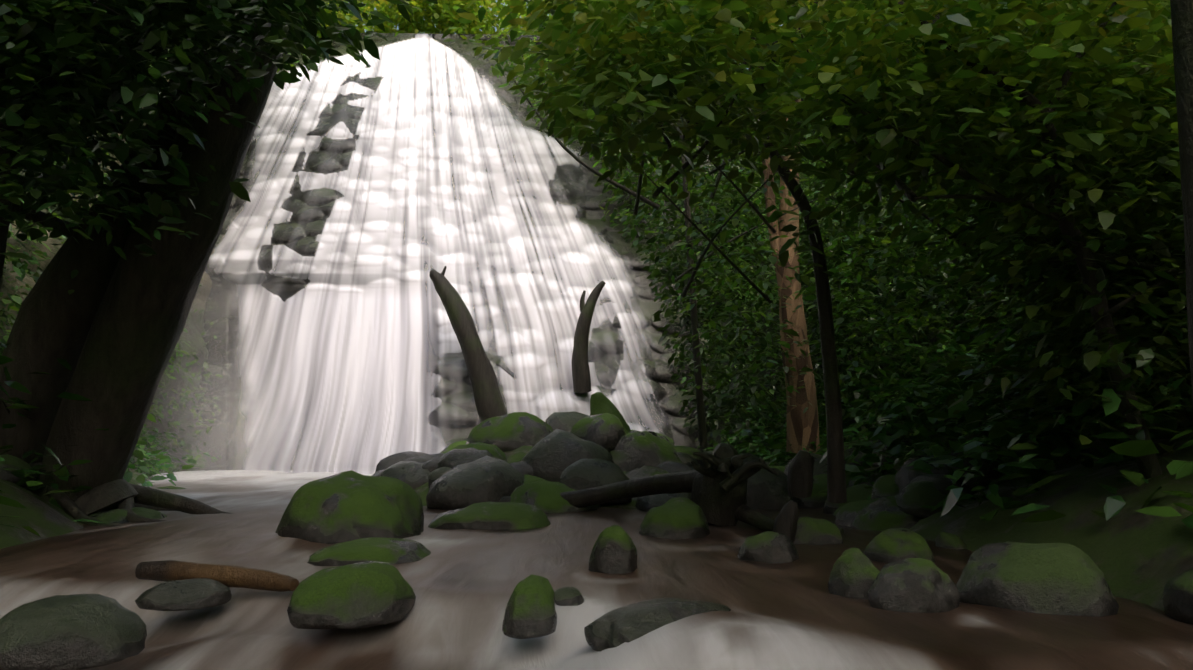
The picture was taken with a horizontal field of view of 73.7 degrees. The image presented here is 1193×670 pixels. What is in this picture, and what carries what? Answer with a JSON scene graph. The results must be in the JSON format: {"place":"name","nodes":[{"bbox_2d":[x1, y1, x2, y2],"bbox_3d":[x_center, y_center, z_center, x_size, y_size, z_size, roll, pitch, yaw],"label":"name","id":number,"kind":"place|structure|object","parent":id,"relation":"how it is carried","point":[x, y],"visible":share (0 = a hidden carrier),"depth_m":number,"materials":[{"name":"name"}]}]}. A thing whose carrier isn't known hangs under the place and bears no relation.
{"place":"outdoors","nodes":[
{"label":"outdoors","id":0,"kind":"place"},
{"bbox_2d":[206,34,668,473],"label":"waterfall","id":1,"kind":"structure","parent":0,"point":[358,366],"depth_m":22.16,"materials":[{"name":"white liquid"}]},
{"bbox_2d":[158,246,297,461],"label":"mist","id":2,"kind":"structure","parent":1,"relation":"on","point":[227,352],"depth_m":20.49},
{"bbox_2d":[325,0,781,68],"label":"sky","id":3,"kind":"structure","parent":0,"point":[495,0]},
{"bbox_2d":[0,470,1192,669],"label":"river water","id":4,"kind":"structure","parent":0,"point":[793,615],"depth_m":3.99,"materials":[{"name":"liquid"}]},
{"bbox_2d":[0,594,146,669],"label":"boulder","id":5,"kind":"object","parent":4,"relation":"in","point":[73,632],"visible":1,"depth_m":2.90,"materials":[{"name":"grey stone"}]},
{"bbox_2d":[135,578,231,610],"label":"boulder","id":6,"kind":"object","parent":4,"relation":"in","point":[186,594],"visible":1,"depth_m":3.96,"materials":[{"name":"grey stone"}]},
{"bbox_2d":[135,560,298,591],"bbox_3d":[-2.027,1.286,4.255,0.936,0.147,0.114,-1,-9,9],"label":"log in stream","id":7,"kind":"object","parent":4,"relation":"on","point":[233,576],"visible":0.96,"depth_m":4.22,"materials":[{"name":"brown wood"}]},
{"bbox_2d":[124,424,381,498],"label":"mist","id":8,"kind":"structure","parent":4,"relation":"on","point":[239,466],"depth_m":11.58,"materials":[{"name":"white liquid"}]},
{"bbox_2d":[275,470,423,542],"bbox_3d":[-2.242,1.618,7.122,1.398,0.804,1.455,0,-9,-1],"label":"boulder","id":9,"kind":"object","parent":4,"relation":"in","point":[314,507],"visible":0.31,"depth_m":6.67,"materials":[{"name":"green stone"}]},
{"bbox_2d":[287,561,415,628],"bbox_3d":[-1.166,1.241,3.808,0.426,0.286,0.661,-9,-13,44],"label":"mossy boulder","id":10,"kind":"object","parent":4,"relation":"on","point":[361,595],"visible":1,"depth_m":3.66,"materials":[{"name":"green stone"}]},
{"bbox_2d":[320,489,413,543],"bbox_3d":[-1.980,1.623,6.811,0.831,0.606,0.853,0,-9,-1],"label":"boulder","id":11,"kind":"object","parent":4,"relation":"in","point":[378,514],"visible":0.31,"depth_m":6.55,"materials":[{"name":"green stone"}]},
{"bbox_2d":[307,537,430,565],"bbox_3d":[-1.579,1.540,5.572,0.842,0.230,0.772,0,-9,-1],"label":"flat boulder","id":12,"kind":"object","parent":4,"relation":"in","point":[392,550],"visible":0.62,"depth_m":5.30,"materials":[{"name":"green stone"}]},
{"bbox_2d":[428,502,549,529],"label":"long boulder","id":13,"kind":"object","parent":4,"relation":"in","point":[497,516],"visible":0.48,"depth_m":7.52,"materials":[{"name":"green stone"}]},
{"bbox_2d":[502,574,556,638],"bbox_3d":[-0.296,1.205,3.544,0.244,0.259,0.286,0,-9,-1],"label":"mossy boulder","id":14,"kind":"object","parent":4,"relation":"in","point":[530,611],"visible":1,"depth_m":3.44,"materials":[{"name":"green stone"}]},
{"bbox_2d":[554,586,583,605],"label":"boulder","id":15,"kind":"object","parent":4,"relation":"on","point":[568,596],"visible":0.81,"depth_m":3.97,"materials":[{"name":"grey stone"}]},
{"bbox_2d":[588,525,636,573],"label":"rock","id":16,"kind":"object","parent":4,"relation":"in","point":[614,550],"visible":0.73,"depth_m":5.18,"materials":[{"name":"grey stone"}]},
{"bbox_2d":[584,597,730,651],"bbox_3d":[0.272,1.185,3.285,0.676,0.177,0.417,7,-11,-36],"label":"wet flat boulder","id":17,"kind":"object","parent":4,"relation":"on","point":[616,627],"visible":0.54,"depth_m":3.13,"materials":[{"name":"grey stone"}]},
{"bbox_2d":[499,443,843,541],"bbox_3d":[0.641,1.577,8.301,1.164,0.875,4.216,8,-12,-41],"label":"fallen log","id":18,"kind":"object","parent":4,"relation":"on","point":[715,485],"visible":0.92,"depth_m":7.70,"materials":[{"name":"brown wood"}]},
{"bbox_2d":[639,497,709,539],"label":"long boulder","id":19,"kind":"object","parent":4,"relation":"in","point":[679,518],"visible":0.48,"depth_m":6.93,"materials":[{"name":"green stone"}]},
{"bbox_2d":[737,531,798,563],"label":"boulder","id":20,"kind":"object","parent":4,"relation":"in","point":[769,547],"visible":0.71,"depth_m":5.48,"materials":[{"name":"grey stone"}]},
{"bbox_2d":[793,517,842,544],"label":"boulder","id":21,"kind":"object","parent":4,"relation":"in","point":[811,531],"visible":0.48,"depth_m":6.49,"materials":[{"name":"green stone"}]},
{"bbox_2d":[828,548,879,598],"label":"bank boulder","id":22,"kind":"object","parent":4,"relation":"in","point":[855,572],"visible":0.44,"depth_m":4.25,"materials":[{"name":"green stone"}]},
{"bbox_2d":[864,528,934,562],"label":"bank boulder","id":23,"kind":"object","parent":4,"relation":"in","point":[890,545],"visible":0.52,"depth_m":5.46,"materials":[{"name":"green stone"}]},
{"bbox_2d":[868,558,959,612],"bbox_3d":[1.565,1.262,3.994,0.447,0.287,0.390,0,-9,-1],"label":"bank boulder","id":24,"kind":"object","parent":4,"relation":"on","point":[916,585],"visible":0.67,"depth_m":3.85,"materials":[{"name":"grey stone"}]},
{"bbox_2d":[956,541,1118,616],"bbox_3d":[2.154,1.232,3.933,0.565,0.406,0.712,7,-11,-37],"label":"flat boulder","id":25,"kind":"object","parent":4,"relation":"in","point":[1056,578],"visible":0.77,"depth_m":3.75,"materials":[{"name":"stone"}]},
{"bbox_2d":[0,240,1192,610],"bbox_3d":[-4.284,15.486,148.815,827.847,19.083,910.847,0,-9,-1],"label":"terrain","id":26,"kind":"structure","parent":0,"point":[1134,554],"depth_m":5.77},
{"bbox_2d":[79,507,166,523],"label":"rock","id":27,"kind":"object","parent":26,"relation":"on","point":[111,516],"visible":0.21,"depth_m":8.08,"materials":[{"name":"grey stone"}]},
{"bbox_2d":[135,357,307,474],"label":"mist","id":28,"kind":"structure","parent":26,"relation":"on","point":[223,425],"depth_m":19.25,"materials":[{"name":"white liquid"}]},
{"bbox_2d":[0,0,468,525],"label":"tree","id":29,"kind":"object","parent":26,"relation":"on","point":[58,36],"depth_m":8.01,"materials":[{"name":"brown wood"}]},
{"bbox_2d":[176,405,355,472],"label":"mist","id":30,"kind":"structure","parent":26,"relation":"on","point":[253,448],"depth_m":19.96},
{"bbox_2d":[151,0,757,234],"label":"foliage","id":31,"kind":"object","parent":26,"relation":"on","point":[444,17],"visible":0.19,"depth_m":30.52,"materials":[{"name":"green plant"}]},
{"bbox_2d":[195,32,736,470],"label":"rock cliff","id":32,"kind":"structure","parent":26,"relation":"on","point":[664,390],"depth_m":23.47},
{"bbox_2d":[572,281,605,393],"bbox_3d":[-0.257,0.054,20.380,0.575,2.872,0.970,7,-11,-36],"label":"dead log","id":33,"kind":"object","parent":32,"relation":"on","point":[581,375],"visible":1,"depth_m":20.23,"materials":[{"name":"brown wood"}]},
{"bbox_2d":[429,266,507,422],"bbox_3d":[-2.905,0.757,19.274,2.338,4.816,0.779,5,-11,-31],"label":"leaning dead trunk","id":34,"kind":"object","parent":26,"relation":"on","point":[489,402],"visible":0.69,"depth_m":19.09,"materials":[{"name":"brown wood"}]},
{"bbox_2d":[0,44,1171,463],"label":"cliff rock walls","id":35,"kind":"structure","parent":26,"relation":"on","point":[190,326],"depth_m":21.42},
{"bbox_2d":[0,7,1170,467],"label":"cliff vegetation","id":36,"kind":"object","parent":35,"relation":"on","point":[20,269],"visible":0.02,"depth_m":19.96,"materials":[{"name":"green plant"}]},
{"bbox_2d":[0,236,1192,536],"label":"shrub leaves","id":37,"kind":"object","parent":26,"relation":"on","point":[1010,430],"visible":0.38,"depth_m":7.47,"materials":[{"name":"green plant"}]},
{"bbox_2d":[0,411,1192,624],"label":"rock pile","id":38,"kind":"object","parent":26,"relation":"on","point":[572,451],"visible":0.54,"depth_m":9.93,"materials":[{"name":"grey stone"}]},
{"bbox_2d":[852,509,918,530],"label":"bank boulder","id":39,"kind":"object","parent":38,"relation":"on","point":[880,520],"visible":0.4,"depth_m":7.45,"materials":[{"name":"green stone"}]},
{"bbox_2d":[590,392,630,431],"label":"mossy rock","id":40,"kind":"object","parent":26,"relation":"on","point":[601,403],"visible":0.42,"depth_m":17.74,"materials":[{"name":"green stone"}]},
{"bbox_2d":[494,2,846,503],"bbox_3d":[0.875,-1.571,7.594,3.909,6.267,1.695,0,-9,-1],"label":"tree trunk","id":41,"kind":"object","parent":26,"relation":"on","point":[836,486],"visible":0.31,"depth_m":7.39,"materials":[{"name":"brown plant"}]},
{"bbox_2d":[680,12,707,447],"bbox_3d":[2.089,-2.925,10.881,1.013,8.787,3.662,5,-10,-29],"label":"thin tree","id":42,"kind":"object","parent":26,"relation":"on","point":[699,392],"visible":0.44,"depth_m":11.89,"materials":[{"name":"brown plant"}]},
{"bbox_2d":[763,5,819,453],"bbox_3d":[4.387,-3.740,10.725,6.588,10.538,5.218,-4,-10,26],"label":"tree trunk","id":43,"kind":"object","parent":26,"relation":"on","point":[802,429],"visible":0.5,"depth_m":12.80,"materials":[{"name":"brown plant"}]},
{"bbox_2d":[513,0,1111,302],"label":"tree branches","id":44,"kind":"object","parent":26,"relation":"on","point":[661,188],"visible":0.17,"depth_m":9.41,"materials":[{"name":"brown plant"}]},
{"bbox_2d":[441,0,1192,463],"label":"tree foliage","id":45,"kind":"object","parent":26,"relation":"on","point":[627,64],"visible":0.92,"depth_m":5.39,"materials":[{"name":"green plant"}]},
{"bbox_2d":[598,64,1162,452],"bbox_3d":[7.615,-2.312,14.093,15.986,9.261,10.434,0,-9,-1],"label":"bush","id":46,"kind":"object","parent":26,"relation":"on","point":[735,279],"visible":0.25,"depth_m":13.83,"materials":[{"name":"green plant"}]},
{"bbox_2d":[935,532,966,548],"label":"bank boulder","id":47,"kind":"object","parent":26,"relation":"on","point":[947,540],"visible":0.5,"depth_m":6.16,"materials":[{"name":"green stone"}]},
{"bbox_2d":[749,0,1184,479],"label":"curved tree","id":48,"kind":"object","parent":26,"relation":"on","point":[1149,467],"visible":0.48,"depth_m":5.43,"materials":[{"name":"brown plant"}]},
{"bbox_2d":[1170,0,1192,402],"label":"tree trunk","id":49,"kind":"object","parent":26,"relation":"on","point":[1182,24],"visible":1,"depth_m":3.54,"materials":[{"name":"brown plant"}]}
]}

